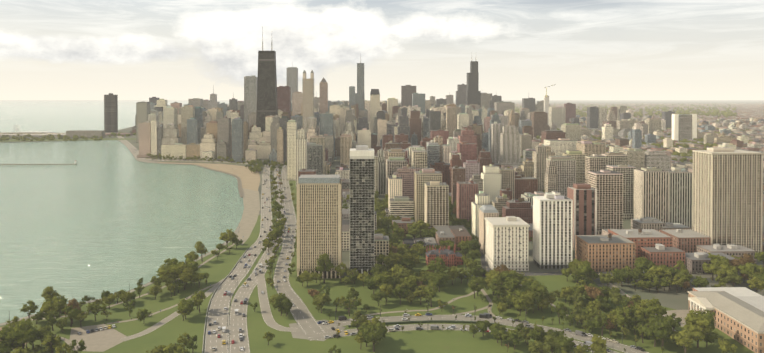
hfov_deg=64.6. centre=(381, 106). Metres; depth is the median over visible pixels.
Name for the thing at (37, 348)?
tree
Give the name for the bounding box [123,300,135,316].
tree
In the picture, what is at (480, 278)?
tree
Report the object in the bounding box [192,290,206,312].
tree
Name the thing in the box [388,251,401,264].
tree
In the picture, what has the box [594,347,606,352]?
tree
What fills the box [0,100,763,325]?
ground
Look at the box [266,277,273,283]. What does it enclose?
tree
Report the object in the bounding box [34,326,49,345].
tree
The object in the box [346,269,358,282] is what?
tree
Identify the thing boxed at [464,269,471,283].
tree
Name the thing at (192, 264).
tree
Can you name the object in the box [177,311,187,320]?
tree
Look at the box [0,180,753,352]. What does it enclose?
park grass
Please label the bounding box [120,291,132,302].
tree
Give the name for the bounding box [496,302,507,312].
tree
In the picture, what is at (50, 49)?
sky
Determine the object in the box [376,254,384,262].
tree
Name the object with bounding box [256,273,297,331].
road off ramp
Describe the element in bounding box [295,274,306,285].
tree
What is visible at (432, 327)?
car
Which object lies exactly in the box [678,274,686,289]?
tree
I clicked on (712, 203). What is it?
buildings
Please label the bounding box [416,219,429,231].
tree
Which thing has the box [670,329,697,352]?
tree
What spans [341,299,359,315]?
tree
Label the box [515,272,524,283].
tree
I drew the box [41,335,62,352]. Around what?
tree
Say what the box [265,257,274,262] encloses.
tree
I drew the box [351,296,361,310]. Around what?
tree
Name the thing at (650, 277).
tree
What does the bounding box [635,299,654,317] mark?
tree
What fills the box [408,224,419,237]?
tree
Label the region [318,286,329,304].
tree
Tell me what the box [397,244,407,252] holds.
tree
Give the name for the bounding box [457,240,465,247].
tree
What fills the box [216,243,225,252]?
tree
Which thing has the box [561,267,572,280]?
tree
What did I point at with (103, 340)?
parking lot
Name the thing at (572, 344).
tree
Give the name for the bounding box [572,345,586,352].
tree
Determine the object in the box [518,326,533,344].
tree
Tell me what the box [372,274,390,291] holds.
tree
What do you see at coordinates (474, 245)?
tree
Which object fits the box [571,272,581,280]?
tree
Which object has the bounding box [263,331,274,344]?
tree
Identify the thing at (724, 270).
tree
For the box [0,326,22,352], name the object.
tree
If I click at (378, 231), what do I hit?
tree
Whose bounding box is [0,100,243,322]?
lake water
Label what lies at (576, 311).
tree
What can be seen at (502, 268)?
tree
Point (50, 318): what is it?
tree
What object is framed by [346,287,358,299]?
tree
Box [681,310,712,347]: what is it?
tree
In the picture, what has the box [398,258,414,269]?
tree
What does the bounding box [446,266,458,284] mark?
tree
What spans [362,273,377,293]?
tree
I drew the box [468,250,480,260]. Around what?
tree
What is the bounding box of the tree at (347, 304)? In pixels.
[342,298,351,312]
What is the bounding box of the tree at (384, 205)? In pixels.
[378,202,387,210]
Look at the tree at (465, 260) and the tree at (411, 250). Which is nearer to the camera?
the tree at (465, 260)
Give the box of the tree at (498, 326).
[490,322,505,330]
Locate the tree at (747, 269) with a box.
[737,262,763,278]
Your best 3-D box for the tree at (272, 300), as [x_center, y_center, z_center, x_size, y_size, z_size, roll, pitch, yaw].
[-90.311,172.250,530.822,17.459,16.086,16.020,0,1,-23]
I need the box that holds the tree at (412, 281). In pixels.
[404,276,417,289]
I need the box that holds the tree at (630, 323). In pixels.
[625,317,644,334]
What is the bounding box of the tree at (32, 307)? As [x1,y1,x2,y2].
[19,300,38,318]
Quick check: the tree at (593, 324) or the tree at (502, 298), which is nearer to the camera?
the tree at (593, 324)
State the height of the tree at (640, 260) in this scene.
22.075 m
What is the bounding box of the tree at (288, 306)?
[278,301,292,316]
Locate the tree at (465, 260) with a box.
[461,254,470,264]
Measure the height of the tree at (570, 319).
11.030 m
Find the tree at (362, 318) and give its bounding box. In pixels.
[351,310,366,330]
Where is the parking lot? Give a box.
[69,324,126,351]
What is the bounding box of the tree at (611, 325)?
[604,319,614,334]
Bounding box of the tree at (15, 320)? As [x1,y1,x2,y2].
[5,316,18,325]
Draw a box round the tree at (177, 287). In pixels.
[169,283,180,295]
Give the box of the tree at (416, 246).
[411,243,422,251]
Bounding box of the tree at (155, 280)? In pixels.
[150,276,161,285]
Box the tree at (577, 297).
[567,292,583,302]
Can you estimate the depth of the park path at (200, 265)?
603.05 m
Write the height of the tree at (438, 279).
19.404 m
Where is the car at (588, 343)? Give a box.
[583,341,592,345]
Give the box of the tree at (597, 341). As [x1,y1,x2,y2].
[589,334,606,350]
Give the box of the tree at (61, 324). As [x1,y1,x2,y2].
[56,317,67,332]
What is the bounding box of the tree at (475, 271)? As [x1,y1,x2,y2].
[469,264,485,276]
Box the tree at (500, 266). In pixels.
[494,264,508,272]
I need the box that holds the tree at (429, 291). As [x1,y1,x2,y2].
[423,281,438,306]
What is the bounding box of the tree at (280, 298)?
[272,293,290,315]
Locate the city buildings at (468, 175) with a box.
[130,66,763,265]
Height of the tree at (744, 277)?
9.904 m
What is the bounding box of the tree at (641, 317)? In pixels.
[634,315,648,333]
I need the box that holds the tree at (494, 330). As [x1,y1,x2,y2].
[490,327,506,342]
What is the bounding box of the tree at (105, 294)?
[101,290,112,297]
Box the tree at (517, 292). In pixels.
[507,288,526,310]
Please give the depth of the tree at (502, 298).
543.61 m
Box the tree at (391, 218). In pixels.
[386,215,397,222]
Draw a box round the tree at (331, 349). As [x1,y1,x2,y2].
[328,344,340,352]
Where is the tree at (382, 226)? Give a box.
[377,225,388,232]
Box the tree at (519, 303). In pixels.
[512,295,528,315]
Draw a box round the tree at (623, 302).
[619,297,633,306]
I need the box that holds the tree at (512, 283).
[504,276,523,291]
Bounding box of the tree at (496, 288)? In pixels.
[489,278,504,303]
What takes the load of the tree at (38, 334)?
on the park grass at (221, 267)
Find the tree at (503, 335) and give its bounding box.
[493,329,508,345]
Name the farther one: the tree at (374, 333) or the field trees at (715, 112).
the field trees at (715, 112)
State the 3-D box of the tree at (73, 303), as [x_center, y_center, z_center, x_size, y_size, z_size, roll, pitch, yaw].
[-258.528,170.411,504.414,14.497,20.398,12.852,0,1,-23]
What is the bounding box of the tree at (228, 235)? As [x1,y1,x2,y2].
[219,229,235,246]
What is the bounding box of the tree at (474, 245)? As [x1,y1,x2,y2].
[468,240,480,249]
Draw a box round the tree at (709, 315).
[697,309,715,340]
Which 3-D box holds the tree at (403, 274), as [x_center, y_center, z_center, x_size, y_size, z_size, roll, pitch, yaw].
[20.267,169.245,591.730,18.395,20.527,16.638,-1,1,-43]
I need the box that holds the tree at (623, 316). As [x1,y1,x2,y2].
[616,306,631,334]
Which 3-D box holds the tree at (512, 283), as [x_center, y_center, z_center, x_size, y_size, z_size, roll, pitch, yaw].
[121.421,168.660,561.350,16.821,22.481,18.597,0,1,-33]
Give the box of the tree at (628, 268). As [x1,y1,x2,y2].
[624,265,632,280]
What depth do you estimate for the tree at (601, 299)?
529.29 m
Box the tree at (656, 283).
[652,277,666,292]
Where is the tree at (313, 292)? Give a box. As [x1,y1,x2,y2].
[307,288,319,297]
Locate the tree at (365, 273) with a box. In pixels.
[357,271,369,286]
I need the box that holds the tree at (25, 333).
[1,319,38,348]
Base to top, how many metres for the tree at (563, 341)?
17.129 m
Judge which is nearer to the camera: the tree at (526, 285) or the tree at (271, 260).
the tree at (526, 285)
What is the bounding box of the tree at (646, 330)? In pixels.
[640,323,662,346]
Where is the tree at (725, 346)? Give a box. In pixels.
[718,338,736,352]
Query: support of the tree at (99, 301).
on the park grass at (221, 267)
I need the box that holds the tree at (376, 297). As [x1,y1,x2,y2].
[370,291,385,305]
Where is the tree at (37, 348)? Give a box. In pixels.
[30,344,42,352]
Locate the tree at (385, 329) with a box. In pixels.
[377,325,388,343]
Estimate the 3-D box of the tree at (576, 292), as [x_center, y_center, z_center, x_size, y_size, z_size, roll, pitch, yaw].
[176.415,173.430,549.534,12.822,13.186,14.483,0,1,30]
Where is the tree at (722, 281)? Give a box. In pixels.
[715,275,726,286]
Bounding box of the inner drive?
[274,165,323,334]
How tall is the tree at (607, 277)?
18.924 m
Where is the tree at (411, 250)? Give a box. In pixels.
[401,248,416,254]
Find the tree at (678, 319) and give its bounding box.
[669,313,681,330]
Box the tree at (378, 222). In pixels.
[377,216,380,226]
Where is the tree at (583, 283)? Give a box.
[575,280,589,294]
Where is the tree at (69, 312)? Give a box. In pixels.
[63,304,80,326]
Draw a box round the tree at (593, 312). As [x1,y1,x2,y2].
[587,305,597,319]
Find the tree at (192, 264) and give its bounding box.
[176,257,199,283]
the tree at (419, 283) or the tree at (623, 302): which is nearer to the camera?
the tree at (623, 302)
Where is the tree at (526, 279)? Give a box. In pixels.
[521,277,533,283]
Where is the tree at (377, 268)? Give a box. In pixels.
[370,263,383,272]
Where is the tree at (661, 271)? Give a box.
[647,265,670,285]
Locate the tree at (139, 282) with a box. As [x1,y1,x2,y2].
[137,277,142,285]
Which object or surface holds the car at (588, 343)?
on the la salle road at (319, 336)
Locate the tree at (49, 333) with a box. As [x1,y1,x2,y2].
[42,331,55,352]
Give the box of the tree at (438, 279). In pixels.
[431,272,447,291]
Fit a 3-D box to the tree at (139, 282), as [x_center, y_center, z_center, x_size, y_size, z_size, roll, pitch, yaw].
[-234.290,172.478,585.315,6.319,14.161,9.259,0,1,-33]
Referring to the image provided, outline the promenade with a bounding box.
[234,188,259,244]
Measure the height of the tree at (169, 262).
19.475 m
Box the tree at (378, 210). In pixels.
[374,207,381,212]
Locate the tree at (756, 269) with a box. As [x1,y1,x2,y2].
[751,264,763,273]
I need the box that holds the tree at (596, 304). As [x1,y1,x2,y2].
[586,300,601,316]
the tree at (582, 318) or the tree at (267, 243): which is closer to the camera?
the tree at (582, 318)
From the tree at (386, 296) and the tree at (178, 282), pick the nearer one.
the tree at (386, 296)
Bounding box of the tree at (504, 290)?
[501,285,508,295]
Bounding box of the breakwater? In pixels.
[0,164,76,164]
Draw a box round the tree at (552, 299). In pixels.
[547,293,556,305]
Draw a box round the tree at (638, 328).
[634,323,646,342]
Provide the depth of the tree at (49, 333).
435.37 m
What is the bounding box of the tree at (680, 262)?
[676,260,686,269]
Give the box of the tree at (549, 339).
[544,332,560,352]
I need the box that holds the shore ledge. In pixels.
[118,140,190,164]
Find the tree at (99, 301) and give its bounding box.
[93,299,102,304]
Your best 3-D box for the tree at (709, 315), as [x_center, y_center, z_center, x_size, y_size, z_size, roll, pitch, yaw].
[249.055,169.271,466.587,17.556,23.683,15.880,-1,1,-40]
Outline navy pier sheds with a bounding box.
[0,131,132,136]
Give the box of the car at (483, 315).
[479,313,487,317]
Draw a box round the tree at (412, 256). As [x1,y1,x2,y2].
[401,252,420,263]
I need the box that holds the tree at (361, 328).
[357,322,374,346]
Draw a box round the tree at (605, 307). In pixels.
[600,302,612,312]
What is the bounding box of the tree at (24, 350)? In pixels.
[12,346,29,352]
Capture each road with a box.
[117,136,282,167]
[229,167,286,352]
[307,324,618,352]
[319,315,648,352]
[478,239,491,276]
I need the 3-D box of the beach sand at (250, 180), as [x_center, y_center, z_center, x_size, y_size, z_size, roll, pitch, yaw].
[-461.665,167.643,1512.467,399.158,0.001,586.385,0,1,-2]
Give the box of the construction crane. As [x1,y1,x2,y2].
[544,84,555,124]
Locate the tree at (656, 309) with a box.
[641,297,666,317]
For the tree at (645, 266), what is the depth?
621.38 m
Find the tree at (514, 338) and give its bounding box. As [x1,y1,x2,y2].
[507,332,523,349]
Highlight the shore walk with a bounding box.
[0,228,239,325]
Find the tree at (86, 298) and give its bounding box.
[81,295,94,303]
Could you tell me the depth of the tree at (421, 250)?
713.15 m
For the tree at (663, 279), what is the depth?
588.73 m
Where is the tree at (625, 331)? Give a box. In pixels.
[620,327,630,338]
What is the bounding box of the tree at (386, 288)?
[379,283,394,294]
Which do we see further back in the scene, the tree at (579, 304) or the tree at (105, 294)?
the tree at (105, 294)
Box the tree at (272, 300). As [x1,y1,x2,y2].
[269,293,281,311]
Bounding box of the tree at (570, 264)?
[568,260,578,267]
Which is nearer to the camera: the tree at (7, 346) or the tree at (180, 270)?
the tree at (7, 346)
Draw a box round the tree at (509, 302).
[506,297,512,308]
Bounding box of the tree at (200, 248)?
[194,241,207,260]
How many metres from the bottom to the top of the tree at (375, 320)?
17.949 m
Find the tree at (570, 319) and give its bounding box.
[564,314,575,323]
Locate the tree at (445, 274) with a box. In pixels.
[428,271,449,282]
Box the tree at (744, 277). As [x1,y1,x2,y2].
[740,274,748,281]
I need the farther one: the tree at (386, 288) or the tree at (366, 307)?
the tree at (386, 288)
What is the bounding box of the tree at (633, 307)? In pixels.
[628,302,639,312]
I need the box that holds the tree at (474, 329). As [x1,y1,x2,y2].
[469,323,478,336]
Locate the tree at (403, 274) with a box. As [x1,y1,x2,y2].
[394,268,411,284]
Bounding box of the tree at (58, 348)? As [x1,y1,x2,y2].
[55,343,72,352]
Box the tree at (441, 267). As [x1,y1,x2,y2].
[427,256,447,272]
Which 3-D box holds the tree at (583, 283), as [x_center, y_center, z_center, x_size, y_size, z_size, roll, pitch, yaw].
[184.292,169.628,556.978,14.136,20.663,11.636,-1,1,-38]
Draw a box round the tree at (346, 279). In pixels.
[341,276,350,282]
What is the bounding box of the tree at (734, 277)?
[723,272,742,286]
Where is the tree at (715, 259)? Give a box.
[707,253,730,266]
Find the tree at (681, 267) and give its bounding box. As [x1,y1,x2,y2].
[674,263,683,270]
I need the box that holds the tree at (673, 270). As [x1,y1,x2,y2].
[667,266,679,277]
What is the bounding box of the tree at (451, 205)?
[448,202,454,208]
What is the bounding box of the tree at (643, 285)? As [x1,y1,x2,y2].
[638,280,647,289]
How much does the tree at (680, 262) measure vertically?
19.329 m
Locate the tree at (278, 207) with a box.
[274,204,282,210]
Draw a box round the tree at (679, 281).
[672,274,683,292]
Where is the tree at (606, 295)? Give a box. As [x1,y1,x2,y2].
[600,287,612,296]
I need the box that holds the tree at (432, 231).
[424,227,437,238]
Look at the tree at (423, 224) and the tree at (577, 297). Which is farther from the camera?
the tree at (423, 224)
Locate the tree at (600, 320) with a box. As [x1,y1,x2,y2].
[595,313,608,335]
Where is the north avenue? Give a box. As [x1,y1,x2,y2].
[457,270,740,277]
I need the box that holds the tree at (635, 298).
[627,294,640,304]
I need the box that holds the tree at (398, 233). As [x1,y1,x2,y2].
[391,226,404,239]
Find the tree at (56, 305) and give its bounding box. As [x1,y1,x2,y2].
[40,295,66,316]
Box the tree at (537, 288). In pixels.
[529,280,549,309]
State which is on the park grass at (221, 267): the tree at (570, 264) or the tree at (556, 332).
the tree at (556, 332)
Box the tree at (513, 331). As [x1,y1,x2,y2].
[507,329,519,334]
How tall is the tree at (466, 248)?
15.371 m
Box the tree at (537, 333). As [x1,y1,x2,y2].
[528,325,545,340]
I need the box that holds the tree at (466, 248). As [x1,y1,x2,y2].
[461,245,470,256]
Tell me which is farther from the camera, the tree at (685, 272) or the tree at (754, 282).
the tree at (685, 272)
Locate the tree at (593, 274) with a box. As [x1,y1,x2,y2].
[587,272,598,277]
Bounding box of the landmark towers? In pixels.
[104,26,480,132]
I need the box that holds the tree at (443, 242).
[439,240,453,247]
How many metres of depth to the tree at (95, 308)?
508.45 m
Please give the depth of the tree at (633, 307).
509.63 m
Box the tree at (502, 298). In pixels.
[500,296,508,302]
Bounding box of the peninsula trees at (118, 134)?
[105,132,135,136]
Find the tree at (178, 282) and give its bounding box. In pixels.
[172,279,183,292]
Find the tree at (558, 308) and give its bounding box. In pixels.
[551,302,567,323]
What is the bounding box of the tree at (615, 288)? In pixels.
[612,287,619,292]
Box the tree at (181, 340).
[176,332,190,347]
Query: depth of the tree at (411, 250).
685.35 m
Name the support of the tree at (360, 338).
on the park grass at (221, 267)
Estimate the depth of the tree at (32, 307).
507.16 m
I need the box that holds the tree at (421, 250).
[418,246,425,254]
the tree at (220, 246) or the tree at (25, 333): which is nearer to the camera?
the tree at (25, 333)
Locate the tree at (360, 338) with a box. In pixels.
[354,332,364,348]
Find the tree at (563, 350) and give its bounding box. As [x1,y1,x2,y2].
[561,347,574,352]
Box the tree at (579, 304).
[573,300,585,308]
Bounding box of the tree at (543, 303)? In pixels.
[537,298,549,311]
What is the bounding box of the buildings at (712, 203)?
[297,138,763,352]
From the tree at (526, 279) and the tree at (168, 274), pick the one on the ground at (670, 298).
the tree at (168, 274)
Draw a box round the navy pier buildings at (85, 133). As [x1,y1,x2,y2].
[0,130,104,137]
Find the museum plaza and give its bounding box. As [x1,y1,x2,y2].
[655,310,715,327]
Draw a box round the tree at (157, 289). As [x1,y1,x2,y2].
[148,285,162,298]
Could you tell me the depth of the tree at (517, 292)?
532.62 m
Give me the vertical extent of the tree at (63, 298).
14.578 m
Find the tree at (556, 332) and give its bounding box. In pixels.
[543,329,565,336]
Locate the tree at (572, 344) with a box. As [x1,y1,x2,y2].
[567,337,575,351]
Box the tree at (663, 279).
[658,277,668,289]
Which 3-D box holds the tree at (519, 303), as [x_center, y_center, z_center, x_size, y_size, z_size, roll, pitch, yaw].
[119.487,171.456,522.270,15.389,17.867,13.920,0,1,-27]
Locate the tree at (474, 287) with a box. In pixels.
[468,278,485,297]
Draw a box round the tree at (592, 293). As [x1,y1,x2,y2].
[584,285,603,300]
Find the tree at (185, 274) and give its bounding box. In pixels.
[180,267,192,289]
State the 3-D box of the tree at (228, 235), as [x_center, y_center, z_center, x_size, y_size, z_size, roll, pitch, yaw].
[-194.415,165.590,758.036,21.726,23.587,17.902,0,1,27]
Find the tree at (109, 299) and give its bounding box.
[101,294,114,308]
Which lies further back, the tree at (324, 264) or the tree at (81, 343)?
the tree at (324, 264)
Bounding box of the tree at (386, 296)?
[380,293,391,303]
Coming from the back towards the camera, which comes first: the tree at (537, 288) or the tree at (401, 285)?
the tree at (401, 285)
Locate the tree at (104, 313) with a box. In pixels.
[101,310,110,320]
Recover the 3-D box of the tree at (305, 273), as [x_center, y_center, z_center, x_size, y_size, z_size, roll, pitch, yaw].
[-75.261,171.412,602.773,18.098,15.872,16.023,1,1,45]
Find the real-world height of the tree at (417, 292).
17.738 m
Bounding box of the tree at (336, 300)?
[333,297,339,311]
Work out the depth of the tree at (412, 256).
648.04 m
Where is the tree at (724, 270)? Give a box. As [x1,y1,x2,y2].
[709,261,736,276]
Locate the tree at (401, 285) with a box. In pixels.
[394,283,406,292]
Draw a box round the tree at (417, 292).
[413,284,426,304]
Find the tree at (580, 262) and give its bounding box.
[572,259,590,279]
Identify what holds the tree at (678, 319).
on the park grass at (221, 267)
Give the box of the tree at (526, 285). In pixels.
[521,281,533,291]
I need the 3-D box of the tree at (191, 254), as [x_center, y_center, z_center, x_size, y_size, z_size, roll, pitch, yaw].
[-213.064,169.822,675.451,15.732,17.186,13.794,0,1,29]
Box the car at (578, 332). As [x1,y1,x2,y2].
[575,330,584,335]
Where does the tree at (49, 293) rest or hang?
on the ground at (670, 298)
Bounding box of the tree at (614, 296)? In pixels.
[609,290,626,307]
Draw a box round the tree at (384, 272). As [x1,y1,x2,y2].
[374,271,389,274]
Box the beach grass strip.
[168,161,248,164]
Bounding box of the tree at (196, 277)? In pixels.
[191,273,207,287]
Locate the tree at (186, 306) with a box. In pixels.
[177,298,195,318]
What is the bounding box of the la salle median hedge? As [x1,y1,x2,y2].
[348,320,494,327]
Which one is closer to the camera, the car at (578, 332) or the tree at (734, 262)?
the car at (578, 332)
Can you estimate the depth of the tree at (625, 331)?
471.48 m
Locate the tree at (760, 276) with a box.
[752,272,763,280]
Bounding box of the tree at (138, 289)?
[134,286,144,297]
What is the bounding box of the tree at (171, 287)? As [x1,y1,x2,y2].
[167,284,174,296]
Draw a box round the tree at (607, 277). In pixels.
[599,271,616,286]
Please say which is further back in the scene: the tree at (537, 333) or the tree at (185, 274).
the tree at (185, 274)
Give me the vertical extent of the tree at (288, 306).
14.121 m
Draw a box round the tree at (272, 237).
[269,233,276,240]
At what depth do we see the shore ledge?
1814.46 m
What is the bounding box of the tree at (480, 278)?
[469,274,485,295]
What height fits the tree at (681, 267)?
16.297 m
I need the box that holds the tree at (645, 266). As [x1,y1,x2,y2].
[639,260,655,279]
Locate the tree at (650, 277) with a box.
[644,273,659,281]
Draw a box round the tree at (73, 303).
[64,298,81,323]
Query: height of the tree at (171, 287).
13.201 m
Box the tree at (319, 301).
[313,293,331,312]
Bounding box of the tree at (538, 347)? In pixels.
[528,340,550,352]
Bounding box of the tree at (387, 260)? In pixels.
[382,256,392,267]
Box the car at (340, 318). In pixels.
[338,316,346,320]
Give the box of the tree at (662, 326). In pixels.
[647,314,676,345]
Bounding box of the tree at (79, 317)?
[75,312,88,326]
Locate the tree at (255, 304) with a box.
[250,302,257,311]
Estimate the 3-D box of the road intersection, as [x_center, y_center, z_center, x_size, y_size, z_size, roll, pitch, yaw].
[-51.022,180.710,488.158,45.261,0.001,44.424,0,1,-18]
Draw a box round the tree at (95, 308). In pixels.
[86,302,107,320]
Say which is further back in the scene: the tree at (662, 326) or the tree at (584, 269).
the tree at (584, 269)
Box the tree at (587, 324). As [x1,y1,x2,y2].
[582,320,592,330]
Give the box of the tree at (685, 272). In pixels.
[680,269,692,288]
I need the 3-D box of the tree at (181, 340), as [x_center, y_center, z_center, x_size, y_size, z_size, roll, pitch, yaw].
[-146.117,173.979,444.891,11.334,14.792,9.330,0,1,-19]
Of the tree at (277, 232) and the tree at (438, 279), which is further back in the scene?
the tree at (277, 232)
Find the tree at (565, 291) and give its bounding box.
[559,286,570,302]
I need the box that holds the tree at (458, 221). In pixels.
[454,218,462,224]
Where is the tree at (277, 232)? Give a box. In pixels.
[273,229,281,236]
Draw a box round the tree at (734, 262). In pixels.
[729,258,743,270]
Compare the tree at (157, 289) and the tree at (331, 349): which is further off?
the tree at (157, 289)
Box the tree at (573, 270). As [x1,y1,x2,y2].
[571,264,578,281]
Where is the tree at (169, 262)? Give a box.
[164,258,178,267]
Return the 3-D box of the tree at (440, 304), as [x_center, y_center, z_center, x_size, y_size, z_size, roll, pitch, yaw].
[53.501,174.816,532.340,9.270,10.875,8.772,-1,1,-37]
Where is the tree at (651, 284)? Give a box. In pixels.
[645,280,655,291]
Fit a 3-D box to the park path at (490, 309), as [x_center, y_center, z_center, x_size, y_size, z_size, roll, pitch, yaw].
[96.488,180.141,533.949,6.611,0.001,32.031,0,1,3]
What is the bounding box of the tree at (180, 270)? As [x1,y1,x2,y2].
[176,263,186,282]
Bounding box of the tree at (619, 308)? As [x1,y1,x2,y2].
[615,306,631,312]
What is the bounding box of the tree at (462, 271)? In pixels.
[457,267,465,283]
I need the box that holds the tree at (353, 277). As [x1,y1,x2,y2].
[349,273,359,283]
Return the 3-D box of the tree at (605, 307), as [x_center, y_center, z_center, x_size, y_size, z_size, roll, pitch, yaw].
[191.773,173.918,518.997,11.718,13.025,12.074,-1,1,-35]
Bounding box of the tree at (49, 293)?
[41,286,59,301]
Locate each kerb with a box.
[228,165,276,352]
[228,191,272,352]
[273,168,305,334]
[289,190,324,331]
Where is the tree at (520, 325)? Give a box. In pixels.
[515,321,533,341]
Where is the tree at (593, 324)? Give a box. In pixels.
[590,319,595,331]
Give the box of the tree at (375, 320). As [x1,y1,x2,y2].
[361,316,379,324]
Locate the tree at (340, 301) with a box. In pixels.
[338,296,344,306]
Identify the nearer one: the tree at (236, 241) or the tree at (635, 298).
the tree at (635, 298)
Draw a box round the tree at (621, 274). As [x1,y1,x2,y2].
[613,268,628,286]
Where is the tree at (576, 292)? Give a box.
[570,290,580,297]
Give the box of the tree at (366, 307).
[363,304,369,311]
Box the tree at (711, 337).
[704,330,718,346]
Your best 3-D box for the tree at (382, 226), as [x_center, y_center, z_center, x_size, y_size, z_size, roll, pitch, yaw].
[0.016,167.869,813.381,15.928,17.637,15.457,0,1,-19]
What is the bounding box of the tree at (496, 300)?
[492,295,500,305]
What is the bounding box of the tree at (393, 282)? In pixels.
[388,276,397,285]
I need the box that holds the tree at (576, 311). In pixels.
[570,307,586,324]
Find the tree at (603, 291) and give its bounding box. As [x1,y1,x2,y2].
[583,284,607,299]
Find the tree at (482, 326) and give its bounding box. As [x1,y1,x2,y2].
[476,320,491,335]
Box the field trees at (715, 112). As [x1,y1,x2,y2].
[0,103,754,168]
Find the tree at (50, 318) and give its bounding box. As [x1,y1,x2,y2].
[45,310,60,330]
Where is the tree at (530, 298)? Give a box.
[520,290,533,313]
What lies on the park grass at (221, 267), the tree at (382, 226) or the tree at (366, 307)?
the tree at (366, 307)
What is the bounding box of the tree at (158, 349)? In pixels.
[146,345,163,352]
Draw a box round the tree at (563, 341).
[553,335,571,352]
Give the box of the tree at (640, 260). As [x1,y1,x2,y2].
[633,256,649,271]
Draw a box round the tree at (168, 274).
[156,264,178,285]
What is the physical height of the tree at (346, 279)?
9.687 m
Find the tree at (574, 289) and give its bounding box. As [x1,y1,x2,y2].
[571,286,583,295]
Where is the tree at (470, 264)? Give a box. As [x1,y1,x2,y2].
[467,260,476,267]
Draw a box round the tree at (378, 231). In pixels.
[374,229,380,233]
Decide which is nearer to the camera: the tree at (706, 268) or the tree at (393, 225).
the tree at (706, 268)
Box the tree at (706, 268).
[702,262,721,280]
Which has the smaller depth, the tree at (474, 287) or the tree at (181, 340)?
the tree at (181, 340)
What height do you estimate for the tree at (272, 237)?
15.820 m
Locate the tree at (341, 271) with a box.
[335,262,346,281]
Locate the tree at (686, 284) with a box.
[683,281,690,291]
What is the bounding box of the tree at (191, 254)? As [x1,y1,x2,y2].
[184,251,198,260]
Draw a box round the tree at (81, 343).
[69,339,86,352]
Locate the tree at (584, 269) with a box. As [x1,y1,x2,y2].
[574,263,593,279]
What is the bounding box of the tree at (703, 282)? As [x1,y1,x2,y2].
[692,275,708,287]
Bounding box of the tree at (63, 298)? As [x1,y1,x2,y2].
[52,295,66,312]
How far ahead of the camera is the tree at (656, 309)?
485.63 m
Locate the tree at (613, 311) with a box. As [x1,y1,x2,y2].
[609,307,616,315]
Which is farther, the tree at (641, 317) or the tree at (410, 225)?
the tree at (410, 225)
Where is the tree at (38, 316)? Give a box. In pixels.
[31,311,44,323]
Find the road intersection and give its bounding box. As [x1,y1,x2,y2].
[289,320,345,340]
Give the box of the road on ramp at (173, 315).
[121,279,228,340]
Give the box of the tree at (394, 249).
[389,245,397,252]
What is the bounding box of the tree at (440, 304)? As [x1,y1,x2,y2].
[437,299,447,311]
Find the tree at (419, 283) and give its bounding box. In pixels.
[417,281,426,289]
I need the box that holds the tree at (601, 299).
[593,294,608,302]
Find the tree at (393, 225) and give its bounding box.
[389,221,398,229]
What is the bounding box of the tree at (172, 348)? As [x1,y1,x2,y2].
[162,343,187,352]
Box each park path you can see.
[20,237,243,320]
[61,337,76,349]
[107,283,216,323]
[361,291,476,315]
[452,289,492,314]
[488,305,495,316]
[598,277,675,330]
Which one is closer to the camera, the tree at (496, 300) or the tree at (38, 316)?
the tree at (38, 316)
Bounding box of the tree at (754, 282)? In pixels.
[746,276,763,292]
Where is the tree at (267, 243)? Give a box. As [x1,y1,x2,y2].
[264,239,272,252]
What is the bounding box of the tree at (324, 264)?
[316,253,334,282]
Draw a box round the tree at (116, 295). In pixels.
[113,290,124,303]
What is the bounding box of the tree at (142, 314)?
[136,308,151,323]
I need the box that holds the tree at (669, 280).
[665,277,672,286]
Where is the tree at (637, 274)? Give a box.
[629,268,642,285]
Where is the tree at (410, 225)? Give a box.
[407,222,420,229]
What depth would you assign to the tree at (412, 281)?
574.67 m
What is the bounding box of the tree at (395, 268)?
[390,264,403,283]
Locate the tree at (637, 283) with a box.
[630,280,640,290]
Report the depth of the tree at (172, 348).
414.71 m
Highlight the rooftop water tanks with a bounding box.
[398,127,641,239]
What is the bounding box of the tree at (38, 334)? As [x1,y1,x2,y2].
[29,326,41,349]
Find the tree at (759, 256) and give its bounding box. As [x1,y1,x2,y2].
[755,251,763,266]
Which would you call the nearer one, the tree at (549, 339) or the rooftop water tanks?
the tree at (549, 339)
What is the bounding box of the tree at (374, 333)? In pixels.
[362,321,385,351]
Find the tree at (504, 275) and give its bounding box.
[500,270,517,281]
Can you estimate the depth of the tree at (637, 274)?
598.71 m
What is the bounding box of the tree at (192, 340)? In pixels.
[187,335,197,352]
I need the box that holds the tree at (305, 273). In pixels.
[299,270,316,286]
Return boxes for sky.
[0,0,763,99]
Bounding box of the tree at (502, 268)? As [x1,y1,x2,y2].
[500,267,512,272]
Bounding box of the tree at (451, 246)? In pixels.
[445,242,453,250]
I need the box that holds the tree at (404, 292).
[393,286,408,304]
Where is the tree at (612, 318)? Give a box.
[606,314,621,330]
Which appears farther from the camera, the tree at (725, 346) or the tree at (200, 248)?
the tree at (200, 248)
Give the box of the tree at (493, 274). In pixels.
[485,270,501,294]
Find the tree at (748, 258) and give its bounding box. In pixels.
[738,253,754,265]
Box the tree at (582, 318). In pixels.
[575,314,590,328]
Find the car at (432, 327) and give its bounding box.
[430,325,438,329]
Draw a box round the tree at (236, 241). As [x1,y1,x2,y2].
[232,238,242,248]
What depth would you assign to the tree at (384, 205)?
965.41 m
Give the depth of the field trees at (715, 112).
4154.31 m

